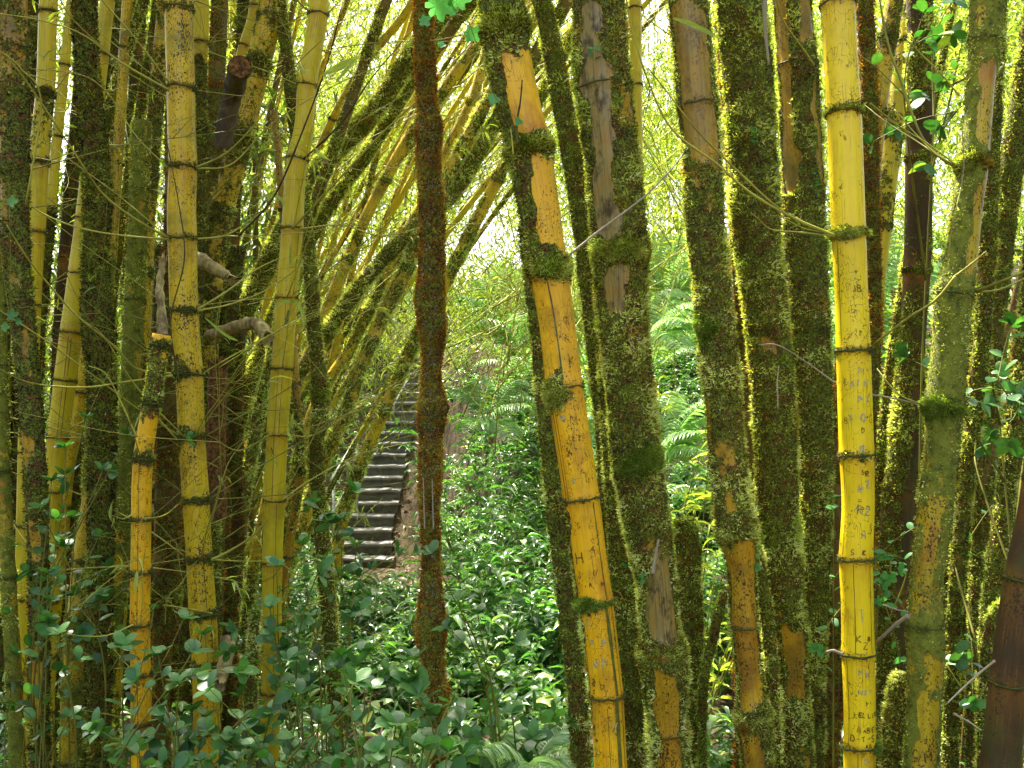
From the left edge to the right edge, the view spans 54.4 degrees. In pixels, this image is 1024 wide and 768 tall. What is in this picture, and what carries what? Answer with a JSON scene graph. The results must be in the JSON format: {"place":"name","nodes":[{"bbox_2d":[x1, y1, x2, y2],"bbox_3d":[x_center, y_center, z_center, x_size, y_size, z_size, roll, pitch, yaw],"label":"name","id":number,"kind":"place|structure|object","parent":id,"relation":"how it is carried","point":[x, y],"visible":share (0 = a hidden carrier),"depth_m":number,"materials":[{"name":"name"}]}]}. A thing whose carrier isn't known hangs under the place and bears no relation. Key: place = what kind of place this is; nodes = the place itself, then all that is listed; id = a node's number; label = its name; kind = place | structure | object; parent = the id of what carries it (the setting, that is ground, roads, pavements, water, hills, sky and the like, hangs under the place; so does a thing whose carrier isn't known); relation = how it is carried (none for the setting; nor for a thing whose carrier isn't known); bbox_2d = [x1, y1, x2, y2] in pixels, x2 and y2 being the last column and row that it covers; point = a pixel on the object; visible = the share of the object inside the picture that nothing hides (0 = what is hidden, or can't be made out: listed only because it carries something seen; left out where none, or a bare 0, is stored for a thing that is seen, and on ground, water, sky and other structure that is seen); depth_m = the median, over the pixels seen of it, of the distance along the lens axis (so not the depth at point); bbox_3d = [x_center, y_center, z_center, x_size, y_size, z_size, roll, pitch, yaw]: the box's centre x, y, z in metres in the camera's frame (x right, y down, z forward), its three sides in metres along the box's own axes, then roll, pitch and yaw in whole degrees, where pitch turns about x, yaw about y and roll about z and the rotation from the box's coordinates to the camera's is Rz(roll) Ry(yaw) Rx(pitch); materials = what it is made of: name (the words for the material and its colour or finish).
{"place":"outdoors","nodes":[
{"label":"outdoors","id":0,"kind":"place"},
{"bbox_2d":[0,245,1023,767],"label":"ground","id":1,"kind":"structure","parent":0,"point":[402,523],"depth_m":12.81,"materials":[{"name":"soil"}]},
{"bbox_2d":[0,218,27,767],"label":"bamboo culm","id":2,"kind":"object","parent":1,"relation":"on","point":[10,598],"visible":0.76,"depth_m":2.88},
{"bbox_2d":[9,204,61,541],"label":"bamboo culm","id":3,"kind":"object","parent":1,"relation":"on","point":[51,228],"visible":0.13,"depth_m":4.53,"materials":[{"name":"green plant"}]},
{"bbox_2d":[0,565,92,767],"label":"shrub","id":4,"kind":"object","parent":1,"relation":"on","point":[42,629],"visible":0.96,"depth_m":2.48,"materials":[{"name":"green plant"}]},
{"bbox_2d":[15,228,83,767],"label":"bamboo culm","id":5,"kind":"object","parent":1,"relation":"on","point":[75,496],"visible":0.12,"depth_m":3.92,"materials":[{"name":"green plant"}]},
{"bbox_2d":[56,146,120,767],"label":"bamboo culm","id":6,"kind":"object","parent":1,"relation":"on","point":[78,675],"visible":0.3,"depth_m":3.07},
{"bbox_2d":[55,0,132,690],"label":"bamboo culm","id":7,"kind":"object","parent":1,"relation":"on","point":[79,404],"visible":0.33,"depth_m":3.88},
{"bbox_2d":[0,410,198,767],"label":"shrub","id":8,"kind":"object","parent":1,"relation":"on","point":[85,629],"visible":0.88,"depth_m":2.65,"materials":[{"name":"green plant"}]},
{"bbox_2d":[40,0,164,378],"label":"bamboo culm","id":9,"kind":"object","parent":1,"relation":"on","point":[59,119],"visible":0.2,"depth_m":4.58,"materials":[{"name":"yellow plant"}]},
{"bbox_2d":[13,452,191,724],"bbox_3d":[-1.710,0.631,4.180,0.496,2.321,1.223,0,0,38],"label":"bamboo culm","id":10,"kind":"object","parent":1,"relation":"on","point":[182,654],"visible":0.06,"depth_m":4.66,"materials":[{"name":"brown plant"}]},
{"bbox_2d":[80,0,150,707],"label":"bamboo culm","id":11,"kind":"object","parent":1,"relation":"on","point":[132,82],"visible":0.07,"depth_m":4.88,"materials":[{"name":"green plant"}]},
{"bbox_2d":[111,118,152,722],"bbox_3d":[-1.301,0.431,3.297,0.237,2.608,0.102,0,0,4],"label":"bamboo culm","id":12,"kind":"object","parent":1,"relation":"on","point":[137,252],"visible":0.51,"depth_m":3.27,"materials":[{"name":"plant"}]},
{"bbox_2d":[45,244,244,750],"bbox_3d":[-1.702,0.591,4.120,1.214,2.340,0.484,0,0,28],"label":"bamboo culm","id":13,"kind":"object","parent":1,"relation":"on","point":[234,267],"visible":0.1,"depth_m":4.00,"materials":[{"name":"brown plant"}]},
{"bbox_2d":[10,0,290,597],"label":"bamboo culm","id":14,"kind":"object","parent":1,"relation":"on","point":[136,20],"visible":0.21,"depth_m":3.88,"materials":[{"name":"green plant"}]},
{"bbox_2d":[45,0,262,453],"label":"bamboo culm","id":15,"kind":"object","parent":1,"relation":"on","point":[65,239],"visible":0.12,"depth_m":4.72,"materials":[{"name":"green plant"}]},
{"bbox_2d":[0,0,330,767],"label":"bamboo culm","id":16,"kind":"object","parent":1,"relation":"on","point":[16,168],"visible":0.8,"depth_m":2.68,"materials":[{"name":"green plant"}]},
{"bbox_2d":[150,57,183,767],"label":"bamboo culm","id":17,"kind":"object","parent":1,"relation":"on","point":[164,583],"visible":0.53,"depth_m":3.37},
{"bbox_2d":[85,701,250,767],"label":"shrub","id":18,"kind":"object","parent":1,"relation":"on","point":[204,728],"visible":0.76,"depth_m":2.36,"materials":[{"name":"green plant"}]},
{"bbox_2d":[0,210,346,767],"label":"bamboo culm","id":19,"kind":"object","parent":1,"relation":"on","point":[141,518],"visible":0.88,"depth_m":2.68,"materials":[{"name":"yellow plant"}]},
{"bbox_2d":[9,0,345,762],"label":"bamboo culm","id":20,"kind":"object","parent":1,"relation":"on","point":[45,44],"visible":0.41,"depth_m":3.57,"materials":[{"name":"yellow plant"}]},
{"bbox_2d":[9,0,356,767],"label":"bamboo culm","id":21,"kind":"object","parent":1,"relation":"on","point":[67,370],"visible":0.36,"depth_m":3.47,"materials":[{"name":"yellow plant"}]},
{"bbox_2d":[81,603,294,767],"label":"shrub","id":22,"kind":"object","parent":1,"relation":"on","point":[123,639],"visible":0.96,"depth_m":2.16,"materials":[{"name":"green plant"}]},
{"bbox_2d":[10,0,401,765],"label":"bamboo culm","id":23,"kind":"object","parent":1,"relation":"on","point":[156,124],"visible":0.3,"depth_m":3.98,"materials":[{"name":"green plant"}]},
{"bbox_2d":[42,0,372,717],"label":"bamboo culm","id":24,"kind":"object","parent":1,"relation":"on","point":[140,107],"visible":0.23,"depth_m":4.08,"materials":[{"name":"green plant"}]},
{"bbox_2d":[205,0,228,732],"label":"bamboo culm","id":25,"kind":"object","parent":1,"relation":"on","point":[218,18],"visible":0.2,"depth_m":3.97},
{"bbox_2d":[9,0,455,767],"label":"bamboo culm","id":26,"kind":"object","parent":1,"relation":"on","point":[97,208],"visible":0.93,"depth_m":2.97,"materials":[{"name":"green plant"}]},
{"bbox_2d":[213,55,251,148],"bbox_3d":[-0.925,-0.941,3.322,0.095,0.240,0.455,0,0,-23],"label":"sawn branch stub","id":27,"kind":"object","parent":26,"relation":"attached to","point":[239,69],"visible":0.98,"depth_m":3.40,"materials":[{"name":"brown plant"}]},
{"bbox_2d":[8,0,473,606],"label":"bamboo culm","id":28,"kind":"object","parent":1,"relation":"on","point":[200,58],"visible":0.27,"depth_m":3.58,"materials":[{"name":"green plant"}]},
{"bbox_2d":[205,356,228,520],"bbox_3d":[-1.039,0.186,3.500,0.081,0.580,0.079,0,0,0],"label":"dead bamboo piece","id":29,"kind":"object","parent":28,"relation":"attached to","point":[213,453],"visible":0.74,"depth_m":3.47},
{"bbox_2d":[240,607,263,767],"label":"bamboo stump","id":30,"kind":"object","parent":1,"relation":"on","point":[251,697],"visible":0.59,"depth_m":3.08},
{"bbox_2d":[51,2,458,367],"bbox_3d":[-0.920,-1.098,4.702,5.173,5.830,1.770,0,0,22],"label":"bamboo culm","id":31,"kind":"object","parent":1,"relation":"on","point":[392,84],"visible":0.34,"depth_m":5.10,"materials":[{"name":"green plant"}]},
{"bbox_2d":[256,109,307,736],"bbox_3d":[-0.944,0.325,3.996,0.265,2.836,0.084,0,0,0],"label":"bamboo culm","id":32,"kind":"object","parent":1,"relation":"on","point":[299,480],"visible":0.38,"depth_m":3.98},
{"bbox_2d":[0,0,567,767],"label":"bamboo culm","id":33,"kind":"object","parent":1,"relation":"on","point":[182,238],"visible":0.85,"depth_m":2.96,"materials":[{"name":"yellow plant"}]},
{"bbox_2d":[6,0,561,760],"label":"bamboo culm","id":34,"kind":"object","parent":1,"relation":"on","point":[352,92],"visible":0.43,"depth_m":4.75,"materials":[{"name":"green plant"}]},
{"bbox_2d":[224,0,352,574],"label":"bamboo culm","id":35,"kind":"object","parent":1,"relation":"on","point":[238,29],"visible":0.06,"depth_m":5.00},
{"bbox_2d":[190,646,398,767],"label":"shrub","id":36,"kind":"object","parent":1,"relation":"on","point":[291,744],"visible":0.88,"depth_m":2.28,"materials":[{"name":"green plant"}]},
{"bbox_2d":[111,41,480,653],"bbox_3d":[-0.514,-1.364,5.979,3.746,6.362,1.779,0,0,-30],"label":"bamboo culm","id":37,"kind":"object","parent":1,"relation":"on","point":[449,81],"visible":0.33,"depth_m":5.79,"materials":[{"name":"green plant"}]},
{"bbox_2d":[28,0,571,731],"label":"bamboo culm","id":38,"kind":"object","parent":1,"relation":"on","point":[222,210],"visible":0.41,"depth_m":3.67,"materials":[{"name":"green plant"}]},
{"bbox_2d":[58,0,553,709],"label":"bamboo culm","id":39,"kind":"object","parent":1,"relation":"on","point":[392,294],"visible":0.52,"depth_m":5.08,"materials":[{"name":"green plant"}]},
{"bbox_2d":[222,331,393,766],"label":"bamboo culm","id":40,"kind":"object","parent":1,"relation":"on","point":[234,432],"visible":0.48,"depth_m":4.15,"materials":[{"name":"green plant"}]},
{"bbox_2d":[276,0,345,767],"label":"bamboo culm","id":41,"kind":"object","parent":1,"relation":"on","point":[320,392],"visible":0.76,"depth_m":3.68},
{"bbox_2d":[211,477,420,767],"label":"shrub","id":42,"kind":"object","parent":1,"relation":"on","point":[303,617],"visible":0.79,"depth_m":2.82,"materials":[{"name":"green plant"}]},
{"bbox_2d":[1,0,662,767],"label":"bamboo culm","id":43,"kind":"object","parent":1,"relation":"on","point":[293,242],"visible":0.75,"depth_m":3.27,"materials":[{"name":"yellow plant"}]},
{"bbox_2d":[193,640,484,767],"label":"shrub","id":44,"kind":"object","parent":1,"relation":"on","point":[378,746],"visible":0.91,"depth_m":1.98,"materials":[{"name":"green plant"}]},
{"bbox_2d":[229,0,477,538],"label":"bamboo culm","id":45,"kind":"object","parent":1,"relation":"on","point":[365,159],"visible":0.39,"depth_m":5.43,"materials":[{"name":"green plant"}]},
{"bbox_2d":[250,0,482,397],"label":"bamboo culm","id":46,"kind":"object","parent":1,"relation":"on","point":[390,32],"visible":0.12,"depth_m":5.72,"materials":[{"name":"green plant"}]},
{"bbox_2d":[78,0,662,667],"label":"bamboo culm","id":47,"kind":"object","parent":1,"relation":"on","point":[386,256],"visible":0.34,"depth_m":5.17,"materials":[{"name":"green plant"}]},
{"bbox_2d":[260,0,484,676],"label":"bamboo culm","id":48,"kind":"object","parent":1,"relation":"on","point":[364,320],"visible":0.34,"depth_m":6.02,"materials":[{"name":"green plant"}]},
{"bbox_2d":[335,553,418,635],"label":"leafy plant","id":49,"kind":"object","parent":1,"relation":"on","point":[383,596],"visible":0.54,"depth_m":6.19,"materials":[{"name":"green plant"}]},
{"bbox_2d":[342,333,421,566],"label":"stone steps","id":50,"kind":"structure","parent":1,"relation":"on","point":[381,543],"depth_m":14.79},
{"bbox_2d":[252,20,572,693],"bbox_3d":[-0.005,-0.939,5.625,2.951,5.412,1.092,0,0,-13],"label":"bamboo culm","id":51,"kind":"object","parent":1,"relation":"on","point":[458,254],"visible":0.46,"depth_m":5.42,"materials":[{"name":"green plant"}]},
{"bbox_2d":[395,645,479,767],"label":"shrub","id":52,"kind":"object","parent":1,"relation":"on","point":[432,741],"visible":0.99,"depth_m":2.05,"materials":[{"name":"green plant"}]},
{"bbox_2d":[412,0,463,767],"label":"mossy trunk","id":53,"kind":"object","parent":1,"relation":"on","point":[432,407],"visible":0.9,"depth_m":2.67,"materials":[{"name":"plant"}]},
{"bbox_2d":[419,0,522,125],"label":"climbing vine","id":54,"kind":"object","parent":53,"relation":"hanging from","point":[440,9],"visible":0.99,"depth_m":2.17,"materials":[{"name":"green plant"}]},
{"bbox_2d":[388,414,540,591],"bbox_3d":[-0.341,1.013,7.442,1.209,1.547,1.162,0,0,0],"label":"leafy plant","id":55,"kind":"object","parent":1,"relation":"on","point":[408,446],"visible":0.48,"depth_m":7.58,"materials":[{"name":"green plant"}]},
{"bbox_2d":[393,539,547,765],"bbox_3d":[-0.109,0.997,2.655,0.369,1.215,0.372,0,0,-18],"label":"shrub","id":56,"kind":"object","parent":1,"relation":"on","point":[494,717],"visible":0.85,"depth_m":2.56,"materials":[{"name":"green plant"}]},
{"bbox_2d":[404,509,547,631],"bbox_3d":[-0.222,1.241,6.175,0.893,0.997,0.862,0,0,0],"label":"leafy plant","id":57,"kind":"object","parent":1,"relation":"on","point":[460,571],"visible":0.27,"depth_m":6.06,"materials":[{"name":"green plant"}]},
{"bbox_2d":[445,578,535,691],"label":"leafy plant","id":58,"kind":"object","parent":1,"relation":"on","point":[457,621],"visible":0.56,"depth_m":5.19,"materials":[{"name":"green plant"}]},
{"bbox_2d":[457,532,554,656],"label":"leafy plant","id":59,"kind":"object","parent":1,"relation":"on","point":[477,568],"visible":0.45,"depth_m":5.71,"materials":[{"name":"green plant"}]},
{"bbox_2d":[0,193,1023,767],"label":"undergrowth","id":60,"kind":"object","parent":1,"relation":"on","point":[516,683],"visible":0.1,"depth_m":5.74,"materials":[{"name":"green plant"}]},
{"bbox_2d":[449,378,533,440],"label":"fern","id":61,"kind":"object","parent":60,"relation":"on","point":[515,428],"visible":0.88,"depth_m":7.91,"materials":[{"name":"green plant"}]},
{"bbox_2d":[453,266,530,354],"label":"fern","id":62,"kind":"object","parent":60,"relation":"on","point":[521,329],"visible":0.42,"depth_m":9.45,"materials":[{"name":"green plant"}]},
{"bbox_2d":[445,720,591,767],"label":"fern","id":63,"kind":"object","parent":60,"relation":"on","point":[553,752],"visible":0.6,"depth_m":2.48,"materials":[{"name":"green plant"}]},
{"bbox_2d":[649,232,692,305],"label":"fern","id":64,"kind":"object","parent":60,"relation":"on","point":[657,278],"visible":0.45,"depth_m":8.50,"materials":[{"name":"green plant"}]},
{"bbox_2d":[650,288,694,350],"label":"fern","id":65,"kind":"object","parent":60,"relation":"on","point":[676,325],"visible":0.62,"depth_m":6.87,"materials":[{"name":"green plant"}]},
{"bbox_2d":[657,391,707,467],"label":"fern","id":66,"kind":"object","parent":60,"relation":"on","point":[679,439],"visible":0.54,"depth_m":5.49,"materials":[{"name":"green plant"}]},
{"bbox_2d":[449,685,579,767],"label":"shrub","id":67,"kind":"object","parent":1,"relation":"on","point":[532,734],"visible":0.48,"depth_m":2.62,"materials":[{"name":"green plant"}]},
{"bbox_2d":[11,57,1021,605],"bbox_3d":[0.048,-2.292,1.858,19.317,8.684,13.023,0,0,0],"label":"shade foliage","id":68,"kind":"object","parent":1,"relation":"on","point":[243,217],"visible":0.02,"depth_m":6.51,"materials":[{"name":"green plant"}]},
{"bbox_2d":[11,0,1023,505],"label":"bamboo","id":69,"kind":"object","parent":1,"relation":"on","point":[659,202],"depth_m":8.87,"materials":[{"name":"plant"}]},
{"bbox_2d":[442,413,597,577],"bbox_3d":[0.094,0.874,7.142,1.301,1.337,0.918,0,0,0],"label":"leafy plant","id":70,"kind":"object","parent":1,"relation":"on","point":[513,516],"visible":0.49,"depth_m":7.07,"materials":[{"name":"green plant"}]},
{"bbox_2d":[493,589,564,678],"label":"leafy plant","id":71,"kind":"object","parent":1,"relation":"on","point":[548,619],"visible":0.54,"depth_m":5.03,"materials":[{"name":"green plant"}]},
{"bbox_2d":[472,0,626,767],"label":"bamboo culm","id":72,"kind":"object","parent":1,"relation":"on","point":[528,146],"visible":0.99,"depth_m":2.21,"materials":[{"name":"yellow"}]},
{"bbox_2d":[516,225,592,767],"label":"bamboo culm","id":73,"kind":"object","parent":1,"relation":"on","point":[579,750],"visible":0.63,"depth_m":2.53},
{"bbox_2d":[531,0,608,566],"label":"bamboo culm","id":74,"kind":"object","parent":1,"relation":"on","point":[553,55],"visible":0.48,"depth_m":3.18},
{"bbox_2d":[587,218,646,767],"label":"bamboo culm","id":75,"kind":"object","parent":1,"relation":"on","point":[621,575],"visible":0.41,"depth_m":2.92,"materials":[{"name":"green plant"}]},
{"bbox_2d":[568,0,693,767],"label":"bamboo culm","id":76,"kind":"object","parent":1,"relation":"on","point":[620,245],"visible":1,"depth_m":2.50,"materials":[{"name":"green plant"}]},
{"bbox_2d":[628,0,644,727],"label":"bamboo culm","id":77,"kind":"object","parent":1,"relation":"on","point":[635,7],"visible":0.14,"depth_m":4.57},
{"bbox_2d":[672,515,709,767],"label":"bamboo stump","id":78,"kind":"object","parent":1,"relation":"on","point":[687,547],"visible":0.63,"depth_m":2.87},
{"bbox_2d":[693,589,727,767],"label":"bamboo shoot","id":79,"kind":"object","parent":1,"relation":"on","point":[711,650],"visible":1,"depth_m":2.74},
{"bbox_2d":[638,494,798,717],"bbox_3d":[0.826,1.016,4.273,1.016,1.174,0.918,0,0,36],"label":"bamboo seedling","id":80,"kind":"object","parent":1,"relation":"on","point":[715,680],"visible":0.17,"depth_m":4.09,"materials":[{"name":"green plant"}]},
{"bbox_2d":[665,0,776,767],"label":"bamboo culm","id":81,"kind":"object","parent":1,"relation":"on","point":[736,528],"visible":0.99,"depth_m":2.46,"materials":[{"name":"brown"}]},
{"bbox_2d":[712,1,765,687],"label":"bamboo culm","id":82,"kind":"object","parent":1,"relation":"on","point":[741,339],"visible":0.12,"depth_m":3.09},
{"bbox_2d":[712,0,816,767],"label":"bamboo culm","id":83,"kind":"object","parent":1,"relation":"on","point":[747,73],"visible":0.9,"depth_m":2.70,"materials":[{"name":"green plant"}]},
{"bbox_2d":[756,545,786,767],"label":"bamboo culm","id":84,"kind":"object","parent":1,"relation":"on","point":[770,656],"visible":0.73,"depth_m":2.64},
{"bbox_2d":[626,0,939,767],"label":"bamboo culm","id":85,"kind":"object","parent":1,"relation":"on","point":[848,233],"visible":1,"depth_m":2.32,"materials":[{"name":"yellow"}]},
{"bbox_2d":[770,0,836,767],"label":"bamboo culm","id":86,"kind":"object","parent":1,"relation":"on","point":[801,132],"visible":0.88,"depth_m":2.91,"materials":[{"name":"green plant"}]},
{"bbox_2d":[824,381,842,767],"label":"bamboo culm","id":87,"kind":"object","parent":1,"relation":"on","point":[837,675],"visible":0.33,"depth_m":2.97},
{"bbox_2d":[807,522,913,663],"bbox_3d":[0.999,0.990,2.703,0.253,1.261,0.439,0,0,37],"label":"shrub","id":88,"kind":"object","parent":1,"relation":"on","point":[886,580],"visible":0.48,"depth_m":2.71,"materials":[{"name":"green plant"}]},
{"bbox_2d":[855,0,886,710],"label":"bamboo culm","id":89,"kind":"object","parent":1,"relation":"on","point":[866,30],"visible":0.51,"depth_m":2.98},
{"bbox_2d":[877,0,904,189],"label":"bamboo culm","id":90,"kind":"object","parent":1,"relation":"on","point":[893,11],"visible":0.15,"depth_m":3.97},
{"bbox_2d":[877,668,906,767],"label":"bamboo stump","id":91,"kind":"object","parent":1,"relation":"on","point":[893,721],"visible":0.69,"depth_m":2.48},
{"bbox_2d":[880,0,906,346],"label":"bamboo culm","id":92,"kind":"object","parent":1,"relation":"on","point":[892,152],"visible":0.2,"depth_m":4.37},
{"bbox_2d":[874,0,937,767],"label":"bamboo culm","id":93,"kind":"object","parent":1,"relation":"on","point":[899,488],"visible":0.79,"depth_m":3.26,"materials":[{"name":"plant"}]},
{"bbox_2d":[874,2,958,666],"bbox_3d":[1.511,-0.265,3.579,0.550,3.997,0.084,0,0,6],"label":"bamboo culm","id":94,"kind":"object","parent":1,"relation":"on","point":[887,389],"visible":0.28,"depth_m":3.58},
{"bbox_2d":[858,0,1004,477],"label":"climbing vine","id":95,"kind":"object","parent":1,"relation":"on","point":[936,41],"visible":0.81,"depth_m":2.80,"materials":[{"name":"green plant"}]},
{"bbox_2d":[864,0,1023,767],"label":"bamboo culm","id":96,"kind":"object","parent":1,"relation":"on","point":[943,408],"visible":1,"depth_m":2.32,"materials":[{"name":"green"}]},
{"bbox_2d":[892,311,1023,767],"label":"shrub","id":97,"kind":"object","parent":1,"relation":"on","point":[1012,394],"visible":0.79,"depth_m":2.64,"materials":[{"name":"green plant"}]},
{"bbox_2d":[940,0,1010,767],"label":"bamboo culm","id":98,"kind":"object","parent":1,"relation":"on","point":[981,357],"visible":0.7,"depth_m":2.88,"materials":[{"name":"plant"}]},
{"bbox_2d":[946,482,1019,711],"bbox_3d":[1.250,0.955,2.691,0.217,1.342,0.770,0,0,37],"label":"shrub","id":99,"kind":"object","parent":1,"relation":"on","point":[959,658],"visible":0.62,"depth_m":2.65,"materials":[{"name":"green plant"}]},
{"bbox_2d":[947,469,1023,767],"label":"bamboo culm","id":100,"kind":"object","parent":1,"relation":"on","point":[1002,738],"visible":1,"depth_m":2.17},
{"bbox_2d":[972,597,999,767],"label":"bamboo shoot","id":101,"kind":"object","parent":1,"relation":"on","point":[988,635],"visible":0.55,"depth_m":2.69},
{"bbox_2d":[962,3,1023,767],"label":"bamboo culm","id":102,"kind":"object","parent":1,"relation":"on","point":[1012,163],"visible":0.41,"depth_m":3.17,"materials":[{"name":"plant"}]},
{"bbox_2d":[973,213,1023,767],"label":"bamboo culm","id":103,"kind":"object","parent":1,"relation":"on","point":[995,565],"visible":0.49,"depth_m":2.78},
{"bbox_2d":[51,0,1023,317],"label":"sky","id":104,"kind":"structure","parent":0,"point":[484,237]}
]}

